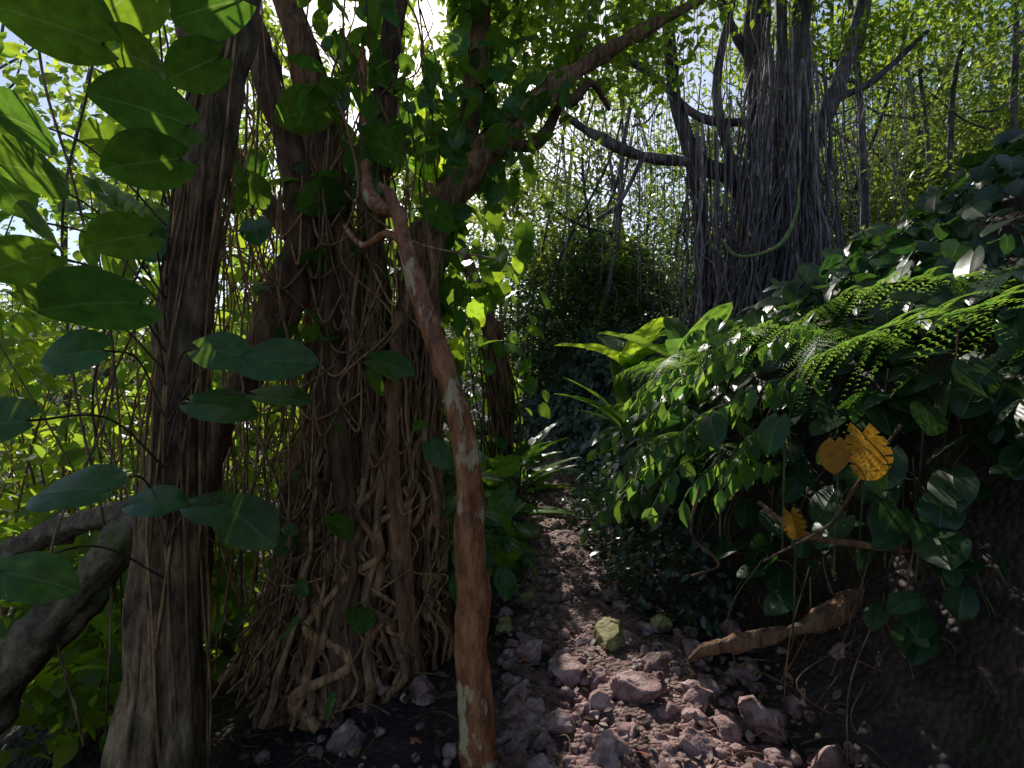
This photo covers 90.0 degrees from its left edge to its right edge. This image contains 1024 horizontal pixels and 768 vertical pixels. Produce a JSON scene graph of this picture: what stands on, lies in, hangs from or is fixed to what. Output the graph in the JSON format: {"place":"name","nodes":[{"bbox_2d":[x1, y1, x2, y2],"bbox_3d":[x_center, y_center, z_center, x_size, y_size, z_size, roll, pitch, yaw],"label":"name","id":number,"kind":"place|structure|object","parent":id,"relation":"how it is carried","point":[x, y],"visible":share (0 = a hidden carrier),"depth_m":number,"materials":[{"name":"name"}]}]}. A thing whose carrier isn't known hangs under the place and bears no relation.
{"place":"outdoors","nodes":[
{"label":"outdoors","id":0,"kind":"place"},
{"bbox_2d":[0,514,132,734],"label":"leaning log","id":1,"kind":"object","parent":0,"point":[28,647],"visible":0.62,"depth_m":2.23,"materials":[{"name":"wood"}]},
{"bbox_2d":[0,176,1023,767],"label":"ground","id":2,"kind":"structure","parent":0,"point":[942,718],"depth_m":2.45,"materials":[{"name":"soil"}]},
{"bbox_2d":[100,0,261,767],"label":"leaning trunk tree","id":3,"kind":"object","parent":2,"relation":"on","point":[159,718],"visible":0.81,"depth_m":2.12,"materials":[{"name":"brown wood"}]},
{"bbox_2d":[0,500,132,558],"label":"leaning log","id":4,"kind":"object","parent":3,"relation":"attached to","point":[38,537],"visible":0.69,"depth_m":2.54,"materials":[{"name":"brown wood"}]},
{"bbox_2d":[0,0,454,745],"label":"giant pothos vine","id":5,"kind":"object","parent":3,"relation":"attached to","point":[146,106],"visible":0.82,"depth_m":1.69,"materials":[{"name":"green plant"}]},
{"bbox_2d":[0,41,489,767],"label":"understory shrubs","id":6,"kind":"object","parent":2,"relation":"on","point":[84,655],"visible":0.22,"depth_m":3.63,"materials":[{"name":"green plant"}]},
{"bbox_2d":[0,0,489,533],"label":"valley forest foliage","id":7,"kind":"object","parent":2,"relation":"on","point":[46,326],"visible":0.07,"depth_m":8.18,"materials":[{"name":"green plant"}]},
{"bbox_2d":[326,722,367,754],"bbox_3d":[-0.755,1.649,2.359,0.179,0.153,0.121,0,0,0],"label":"rock","id":8,"kind":"object","parent":2,"relation":"on","point":[341,737],"visible":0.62,"depth_m":2.33,"materials":[{"name":"grey stone"}]},
{"bbox_2d":[342,45,496,767],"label":"slender red bark tree","id":9,"kind":"object","parent":2,"relation":"on","point":[476,723],"visible":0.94,"depth_m":2.06,"materials":[{"name":"brown plant"}]},
{"bbox_2d":[409,673,436,705],"bbox_3d":[-0.452,1.561,2.592,0.128,0.133,0.171,0,0,-39],"label":"rock","id":10,"kind":"object","parent":2,"relation":"on","point":[422,683],"visible":0.9,"depth_m":2.58,"materials":[{"name":"grey stone"}]},
{"bbox_2d":[174,0,727,733],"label":"strangler fig tree","id":11,"kind":"object","parent":2,"relation":"on","point":[366,488],"visible":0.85,"depth_m":2.82,"materials":[{"name":"brown plant"}]},
{"bbox_2d":[366,20,553,507],"bbox_3d":[-0.771,-1.506,6.613,2.615,6.818,1.454,0,0,0],"label":"vine covered tree","id":12,"kind":"object","parent":2,"relation":"on","point":[500,407],"visible":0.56,"depth_m":6.38,"materials":[{"name":"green plant"}]},
{"bbox_2d":[446,451,541,610],"bbox_3d":[-0.457,1.231,4.694,1.410,1.239,3.152,0,0,0],"label":"taro patch","id":13,"kind":"object","parent":2,"relation":"on","point":[505,501],"visible":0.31,"depth_m":4.37,"materials":[{"name":"green plant"}]},
{"bbox_2d":[495,616,513,633],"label":"rock","id":14,"kind":"object","parent":2,"relation":"on","point":[505,623],"visible":0.96,"depth_m":3.27,"materials":[{"name":"green stone"}]},
{"bbox_2d":[0,0,1023,519],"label":"distant tree trunks","id":15,"kind":"object","parent":2,"relation":"on","point":[864,154],"visible":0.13,"depth_m":12.26,"materials":[{"name":"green plant"}]},
{"bbox_2d":[0,2,1023,435],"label":"distant hill forest","id":16,"kind":"object","parent":2,"relation":"on","point":[668,240],"visible":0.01,"depth_m":25.01,"materials":[{"name":"green plant"}]},
{"bbox_2d":[448,421,588,490],"bbox_3d":[0.036,1.124,8.147,2.358,0.916,2.338,0,0,-29],"label":"birds nest fern","id":17,"kind":"object","parent":2,"relation":"on","point":[536,450],"visible":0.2,"depth_m":8.08,"materials":[{"name":"green plant"}]},
{"bbox_2d":[478,440,565,484],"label":"birds nest fern","id":18,"kind":"object","parent":2,"relation":"on","point":[532,460],"visible":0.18,"depth_m":7.68,"materials":[{"name":"green plant"}]},
{"bbox_2d":[527,713,537,720],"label":"rock","id":19,"kind":"object","parent":2,"relation":"on","point":[529,717],"visible":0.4,"depth_m":2.39,"materials":[{"name":"grey stone"}]},
{"bbox_2d":[526,697,545,713],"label":"rock","id":20,"kind":"object","parent":2,"relation":"on","point":[535,704],"visible":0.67,"depth_m":2.45,"materials":[{"name":"grey stone"}]},
{"bbox_2d":[483,432,593,517],"bbox_3d":[-0.285,1.096,5.593,1.864,1.011,1.987,0,0,35],"label":"birds nest fern","id":21,"kind":"object","parent":2,"relation":"on","point":[522,450],"visible":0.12,"depth_m":5.79,"materials":[{"name":"green plant"}]},
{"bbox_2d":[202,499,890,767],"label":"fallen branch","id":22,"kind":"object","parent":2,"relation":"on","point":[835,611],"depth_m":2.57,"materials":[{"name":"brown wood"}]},
{"bbox_2d":[515,457,578,491],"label":"birds nest fern","id":23,"kind":"object","parent":2,"relation":"on","point":[545,486],"visible":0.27,"depth_m":6.74,"materials":[{"name":"green plant"}]},
{"bbox_2d":[79,469,1023,767],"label":"leaf litter","id":24,"kind":"object","parent":2,"relation":"on","point":[641,739],"visible":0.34,"depth_m":2.56,"materials":[{"name":"brown plant"}]},
{"bbox_2d":[448,323,675,504],"bbox_3d":[2.008,0.249,10.194,7.231,3.416,7.699,0,0,0],"label":"ivy ground cover","id":25,"kind":"object","parent":2,"relation":"on","point":[567,425],"visible":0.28,"depth_m":10.52,"materials":[{"name":"green plant"}]},
{"bbox_2d":[557,686,574,703],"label":"rock","id":26,"kind":"object","parent":2,"relation":"on","point":[566,693],"visible":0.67,"depth_m":2.55,"materials":[{"name":"grey stone"}]},
{"bbox_2d":[574,629,595,646],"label":"rock","id":27,"kind":"object","parent":2,"relation":"on","point":[588,636],"visible":0.64,"depth_m":3.09,"materials":[{"name":"grey stone"}]},
{"bbox_2d":[554,360,639,445],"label":"birds nest fern","id":28,"kind":"object","parent":2,"relation":"on","point":[621,393],"visible":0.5,"depth_m":7.18,"materials":[{"name":"green plant"}]},
{"bbox_2d":[590,666,607,690],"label":"rock","id":29,"kind":"object","parent":2,"relation":"on","point":[598,674],"visible":0.7,"depth_m":2.68,"materials":[{"name":"grey stone"}]},
{"bbox_2d":[254,487,951,767],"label":"rubble","id":30,"kind":"object","parent":2,"relation":"on","point":[626,730],"visible":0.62,"depth_m":2.61,"materials":[{"name":"stone"}]},
{"bbox_2d":[314,0,903,401],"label":"background forest foliage","id":31,"kind":"object","parent":2,"relation":"on","point":[559,190],"visible":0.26,"depth_m":13.67,"materials":[{"name":"green plant"}]},
{"bbox_2d":[586,729,632,766],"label":"rock","id":32,"kind":"object","parent":2,"relation":"on","point":[610,743],"visible":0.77,"depth_m":2.14,"materials":[{"name":"grey stone"}]},
{"bbox_2d":[594,617,624,650],"bbox_3d":[0.594,1.536,3.109,0.196,0.168,0.305,0,0,0],"label":"rock","id":33,"kind":"object","parent":2,"relation":"on","point":[609,633],"visible":0.79,"depth_m":3.06,"materials":[{"name":"stone"}]},
{"bbox_2d":[554,316,671,408],"bbox_3d":[1.697,-0.038,7.368,1.615,1.676,1.850,0,0,27],"label":"banana plant","id":34,"kind":"object","parent":2,"relation":"on","point":[624,355],"visible":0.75,"depth_m":7.20,"materials":[{"name":"green plant"}]},
{"bbox_2d":[479,450,747,657],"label":"trailside herbs","id":35,"kind":"object","parent":2,"relation":"on","point":[725,597],"visible":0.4,"depth_m":3.61,"materials":[{"name":"green plant"}]},
{"bbox_2d":[611,709,619,714],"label":"rock","id":36,"kind":"object","parent":2,"relation":"on","point":[616,711],"visible":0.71,"depth_m":2.45,"materials":[{"name":"grey stone"}]},
{"bbox_2d":[590,402,653,424],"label":"fern","id":37,"kind":"object","parent":2,"relation":"on","point":[636,418],"visible":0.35,"depth_m":5.76,"materials":[{"name":"green plant"}]},
{"bbox_2d":[634,621,654,634],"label":"rock","id":38,"kind":"object","parent":2,"relation":"on","point":[645,626],"visible":0.73,"depth_m":3.25,"materials":[{"name":"grey stone"}]},
{"bbox_2d":[642,651,667,669],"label":"rock","id":39,"kind":"object","parent":2,"relation":"on","point":[659,661],"visible":0.5,"depth_m":2.81,"materials":[{"name":"grey stone"}]},
{"bbox_2d":[624,538,686,575],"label":"fern","id":40,"kind":"object","parent":2,"relation":"on","point":[660,562],"visible":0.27,"depth_m":3.75,"materials":[{"name":"green plant"}]},
{"bbox_2d":[650,614,672,633],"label":"rock","id":41,"kind":"object","parent":2,"relation":"on","point":[665,624],"visible":0.86,"depth_m":3.26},
{"bbox_2d":[655,678,667,693],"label":"rock","id":42,"kind":"object","parent":2,"relation":"on","point":[664,685],"visible":0.26,"depth_m":2.61,"materials":[{"name":"grey stone"}]},
{"bbox_2d":[613,348,712,388],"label":"fern","id":43,"kind":"object","parent":2,"relation":"on","point":[673,362],"visible":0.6,"depth_m":4.50,"materials":[{"name":"green plant"}]},
{"bbox_2d":[658,694,670,702],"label":"rock","id":44,"kind":"object","parent":2,"relation":"on","point":[665,697],"visible":0.39,"depth_m":2.55,"materials":[{"name":"grey stone"}]},
{"bbox_2d":[598,302,732,371],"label":"banana plant","id":45,"kind":"object","parent":2,"relation":"on","point":[677,330],"visible":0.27,"depth_m":5.73,"materials":[{"name":"green plant"}]},
{"bbox_2d":[655,701,681,718],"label":"rock","id":46,"kind":"object","parent":2,"relation":"on","point":[666,709],"visible":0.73,"depth_m":2.42,"materials":[{"name":"grey stone"}]},
{"bbox_2d":[681,706,697,722],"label":"rock","id":47,"kind":"object","parent":2,"relation":"on","point":[690,713],"visible":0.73,"depth_m":2.39,"materials":[{"name":"grey stone"}]},
{"bbox_2d":[630,432,749,484],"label":"fern","id":48,"kind":"object","parent":2,"relation":"on","point":[694,436],"visible":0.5,"depth_m":3.90,"materials":[{"name":"green plant"}]},
{"bbox_2d":[635,312,744,352],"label":"banana plant","id":49,"kind":"object","parent":2,"relation":"on","point":[730,322],"visible":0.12,"depth_m":6.57,"materials":[{"name":"green plant"}]},
{"bbox_2d":[682,626,697,638],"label":"rock","id":50,"kind":"object","parent":2,"relation":"on","point":[692,633],"visible":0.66,"depth_m":3.19,"materials":[{"name":"grey stone"}]},
{"bbox_2d":[678,726,714,756],"bbox_3d":[0.787,1.556,2.195,0.152,0.128,0.121,0,0,0],"label":"rock","id":51,"kind":"object","parent":2,"relation":"on","point":[692,742],"visible":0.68,"depth_m":2.18,"materials":[{"name":"grey stone"}]},
{"bbox_2d":[580,322,831,544],"bbox_3d":[1.231,0.354,3.732,1.433,1.660,1.946,0,0,-11],"label":"overhanging shrub","id":52,"kind":"object","parent":2,"relation":"on","point":[670,386],"visible":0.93,"depth_m":3.46,"materials":[{"name":"green plant"}]},
{"bbox_2d":[704,657,709,664],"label":"rock","id":53,"kind":"object","parent":2,"relation":"on","point":[706,660],"visible":0.27,"depth_m":2.91,"materials":[{"name":"grey stone"}]},
{"bbox_2d":[470,126,958,400],"bbox_3d":[5.439,-2.716,14.223,14.760,7.459,7.190,0,0,0],"label":"shaded forest foliage","id":54,"kind":"object","parent":2,"relation":"on","point":[549,353],"visible":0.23,"depth_m":12.85,"materials":[{"name":"green plant"}]},
{"bbox_2d":[719,619,738,634],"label":"rock","id":55,"kind":"object","parent":2,"relation":"on","point":[723,625],"visible":0.53,"depth_m":3.10,"materials":[{"name":"grey stone"}]},
{"bbox_2d":[722,671,735,678],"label":"rock","id":56,"kind":"object","parent":2,"relation":"on","point":[725,674],"visible":0.38,"depth_m":2.75,"materials":[{"name":"grey stone"}]},
{"bbox_2d":[724,622,741,634],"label":"rock","id":57,"kind":"object","parent":2,"relation":"on","point":[734,628],"visible":0.58,"depth_m":3.06,"materials":[{"name":"grey stone"}]},
{"bbox_2d":[513,0,960,328],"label":"banyan tree","id":58,"kind":"object","parent":2,"relation":"on","point":[772,186],"visible":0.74,"depth_m":8.70,"materials":[{"name":"grey plant"}]},
{"bbox_2d":[0,0,1023,140],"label":"overhead canopy foliage","id":59,"kind":"object","parent":58,"relation":"attached to","point":[79,70],"visible":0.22,"depth_m":7.72,"materials":[{"name":"green plant"}]},
{"bbox_2d":[727,662,761,682],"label":"rock","id":60,"kind":"object","parent":2,"relation":"on","point":[746,672],"visible":0.71,"depth_m":2.73,"materials":[{"name":"grey stone"}]},
{"bbox_2d":[781,695,803,718],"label":"rock","id":61,"kind":"object","parent":2,"relation":"on","point":[789,702],"visible":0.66,"depth_m":2.44,"materials":[{"name":"grey stone"}]},
{"bbox_2d":[620,324,972,759],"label":"exposed bank roots","id":62,"kind":"object","parent":2,"relation":"on","point":[850,542],"visible":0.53,"depth_m":2.50,"materials":[{"name":"brown plant"}]},
{"bbox_2d":[692,320,914,383],"bbox_3d":[1.727,-0.170,3.086,1.031,0.430,1.117,0,0,-40],"label":"fern","id":63,"kind":"object","parent":2,"relation":"on","point":[836,337],"visible":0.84,"depth_m":3.04,"materials":[{"name":"green plant"}]},
{"bbox_2d":[597,129,1023,665],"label":"philodendron thicket","id":64,"kind":"object","parent":2,"relation":"on","point":[948,498],"visible":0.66,"depth_m":2.96,"materials":[{"name":"green plant"}]},
{"bbox_2d":[608,146,1023,652],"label":"philodendron stems","id":65,"kind":"object","parent":2,"relation":"on","point":[968,571],"visible":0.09,"depth_m":3.06,"materials":[{"name":"green plant"}]},
{"bbox_2d":[827,642,844,659],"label":"rock","id":66,"kind":"object","parent":2,"relation":"on","point":[836,646],"visible":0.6,"depth_m":2.49,"materials":[{"name":"grey stone"}]},
{"bbox_2d":[697,401,1010,641],"bbox_3d":[1.597,0.738,2.483,1.311,1.326,0.662,0,0,18],"label":"yellowing monstera plant","id":67,"kind":"object","parent":2,"relation":"on","point":[884,467],"visible":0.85,"depth_m":2.27,"materials":[{"name":"yellow plant"}]},
{"bbox_2d":[693,0,1023,246],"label":"hillside forest foliage","id":68,"kind":"object","parent":2,"relation":"on","point":[976,139],"visible":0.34,"depth_m":11.68,"materials":[{"name":"green plant"}]},
{"bbox_2d":[778,266,1023,432],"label":"fern","id":69,"kind":"object","parent":2,"relation":"on","point":[965,311],"visible":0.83,"depth_m":2.51,"materials":[{"name":"green plant"}]},
{"bbox_2d":[0,0,1023,323],"label":"sky","id":70,"kind":"structure","parent":0,"point":[73,235],"materials":[{"name":"white"}]},
{"bbox_2d":[493,407,807,767],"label":"dirt path","id":71,"kind":"structure","parent":0,"point":[649,711],"depth_m":2.76,"materials":[{"name":"brown soil"}]},
{"bbox_2d":[504,638,519,648],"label":"rock","id":72,"kind":"object","parent":71,"relation":"on","point":[512,643],"visible":0.79,"depth_m":3.08,"materials":[{"name":"grey stone"}]},
{"bbox_2d":[501,686,526,718],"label":"rock","id":73,"kind":"object","parent":71,"relation":"on","point":[515,699],"visible":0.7,"depth_m":2.47,"materials":[{"name":"grey stone"}]},
{"bbox_2d":[512,679,531,688],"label":"rock","id":74,"kind":"object","parent":71,"relation":"on","point":[526,683],"visible":0.39,"depth_m":2.65,"materials":[{"name":"grey stone"}]},
{"bbox_2d":[517,590,532,603],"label":"rock","id":75,"kind":"object","parent":71,"relation":"on","point":[525,597],"visible":0.83,"depth_m":3.72,"materials":[{"name":"green stone"}]},
{"bbox_2d":[514,639,542,663],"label":"rock","id":76,"kind":"object","parent":71,"relation":"on","point":[530,650],"visible":0.89,"depth_m":2.91,"materials":[{"name":"grey stone"}]},
{"bbox_2d":[519,633,543,644],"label":"rock","id":77,"kind":"object","parent":71,"relation":"on","point":[524,637],"visible":0.38,"depth_m":3.07,"materials":[{"name":"grey stone"}]},
{"bbox_2d":[523,753,551,767],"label":"rock","id":78,"kind":"object","parent":71,"relation":"on","point":[540,760],"visible":0.9,"depth_m":2.09,"materials":[{"name":"grey stone"}]},
{"bbox_2d":[532,731,552,750],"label":"rock","id":79,"kind":"object","parent":71,"relation":"on","point":[538,745],"visible":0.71,"depth_m":2.22,"materials":[{"name":"grey stone"}]},
{"bbox_2d":[543,707,575,734],"bbox_3d":[0.216,1.552,2.352,0.152,0.089,0.134,0,0,0],"label":"rock","id":80,"kind":"object","parent":71,"relation":"on","point":[558,720],"visible":0.98,"depth_m":2.33,"materials":[{"name":"grey stone"}]},
{"bbox_2d":[548,653,586,688],"bbox_3d":[0.303,1.555,2.764,0.207,0.120,0.222,0,0,0],"label":"rock","id":81,"kind":"object","parent":71,"relation":"on","point":[567,669],"visible":0.92,"depth_m":2.72,"materials":[{"name":"grey stone"}]},
{"bbox_2d":[562,755,576,767],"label":"rock","id":82,"kind":"object","parent":71,"relation":"on","point":[573,761],"visible":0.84,"depth_m":2.12,"materials":[{"name":"grey stone"}]},
{"bbox_2d":[571,712,583,727],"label":"rock","id":83,"kind":"object","parent":71,"relation":"on","point":[576,717],"visible":0.41,"depth_m":2.37,"materials":[{"name":"grey stone"}]},
{"bbox_2d":[573,701,590,719],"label":"rock","id":84,"kind":"object","parent":71,"relation":"on","point":[582,708],"visible":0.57,"depth_m":2.44,"materials":[{"name":"grey stone"}]},
{"bbox_2d":[592,734,600,748],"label":"rock","id":85,"kind":"object","parent":71,"relation":"on","point":[595,739],"visible":0.09,"depth_m":2.21,"materials":[{"name":"stone"}]},
{"bbox_2d":[588,688,611,713],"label":"rock","id":86,"kind":"object","parent":71,"relation":"on","point":[599,700],"visible":0.76,"depth_m":2.48,"materials":[{"name":"grey stone"}]},
{"bbox_2d":[601,752,623,767],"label":"rock","id":87,"kind":"object","parent":71,"relation":"on","point":[613,761],"visible":0.77,"depth_m":2.09,"materials":[{"name":"grey stone"}]},
{"bbox_2d":[623,630,640,644],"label":"rock","id":88,"kind":"object","parent":71,"relation":"on","point":[627,634],"visible":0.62,"depth_m":3.11,"materials":[{"name":"grey stone"}]},
{"bbox_2d":[610,670,662,704],"bbox_3d":[0.624,1.544,2.571,0.264,0.141,0.170,0,0,40],"label":"rock","id":89,"kind":"object","parent":71,"relation":"on","point":[634,686],"visible":0.85,"depth_m":2.54,"materials":[{"name":"grey stone"}]},
{"bbox_2d":[653,671,664,680],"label":"rock","id":90,"kind":"object","parent":71,"relation":"on","point":[659,675],"visible":0.48,"depth_m":2.71,"materials":[{"name":"grey stone"}]},
{"bbox_2d":[655,759,674,767],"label":"rock","id":91,"kind":"object","parent":71,"relation":"on","point":[662,763],"visible":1,"depth_m":2.06,"materials":[{"name":"grey stone"}]},
{"bbox_2d":[659,649,675,652],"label":"rock","id":92,"kind":"object","parent":71,"relation":"on","point":[672,651],"visible":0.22,"depth_m":2.97,"materials":[{"name":"grey stone"}]},
{"bbox_2d":[672,630,684,647],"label":"rock","id":93,"kind":"object","parent":71,"relation":"on","point":[677,633],"visible":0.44,"depth_m":3.12,"materials":[{"name":"grey stone"}]},
{"bbox_2d":[680,679,700,690],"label":"rock","id":94,"kind":"object","parent":71,"relation":"on","point":[688,684],"visible":0.38,"depth_m":2.61,"materials":[{"name":"grey stone"}]},
{"bbox_2d":[682,638,704,662],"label":"rock","id":95,"kind":"object","parent":71,"relation":"on","point":[690,646],"visible":0.64,"depth_m":2.95,"materials":[{"name":"grey stone"}]},
{"bbox_2d":[687,702,702,708],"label":"rock","id":96,"kind":"object","parent":71,"relation":"on","point":[695,706],"visible":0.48,"depth_m":2.48,"materials":[{"name":"grey stone"}]},
{"bbox_2d":[683,684,712,712],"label":"rock","id":97,"kind":"object","parent":71,"relation":"on","point":[695,694],"visible":0.94,"depth_m":2.52,"materials":[{"name":"grey stone"}]},
{"bbox_2d":[692,659,706,668],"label":"rock","id":98,"kind":"object","parent":71,"relation":"on","point":[700,664],"visible":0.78,"depth_m":2.86,"materials":[{"name":"grey stone"}]},
{"bbox_2d":[696,675,723,695],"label":"rock","id":99,"kind":"object","parent":71,"relation":"on","point":[706,681],"visible":0.73,"depth_m":2.63,"materials":[{"name":"grey stone"}]},
{"bbox_2d":[713,714,741,742],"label":"rock","id":100,"kind":"object","parent":71,"relation":"on","point":[729,727],"visible":0.83,"depth_m":2.29,"materials":[{"name":"grey stone"}]},
{"bbox_2d":[738,695,780,737],"bbox_3d":[1.142,1.560,2.352,0.164,0.190,0.253,0,0,0],"label":"rock","id":101,"kind":"object","parent":71,"relation":"on","point":[754,711],"visible":0.81,"depth_m":2.32,"materials":[{"name":"grey stone"}]},
{"bbox_2d":[751,757,776,767],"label":"rock","id":102,"kind":"object","parent":71,"relation":"on","point":[756,763],"visible":1,"depth_m":2.01,"materials":[{"name":"grey stone"}]},
{"bbox_2d":[762,748,781,765],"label":"rock","id":103,"kind":"object","parent":71,"relation":"on","point":[772,753],"visible":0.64,"depth_m":2.15,"materials":[{"name":"grey stone"}]},
{"bbox_2d":[761,731,782,745],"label":"rock","id":104,"kind":"object","parent":71,"relation":"on","point":[767,738],"visible":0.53,"depth_m":2.27,"materials":[{"name":"grey stone"}]},
{"bbox_2d":[806,744,848,767],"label":"rock","id":105,"kind":"object","parent":71,"relation":"on","point":[829,756],"visible":0.98,"depth_m":2.06,"materials":[{"name":"grey stone"}]}
]}

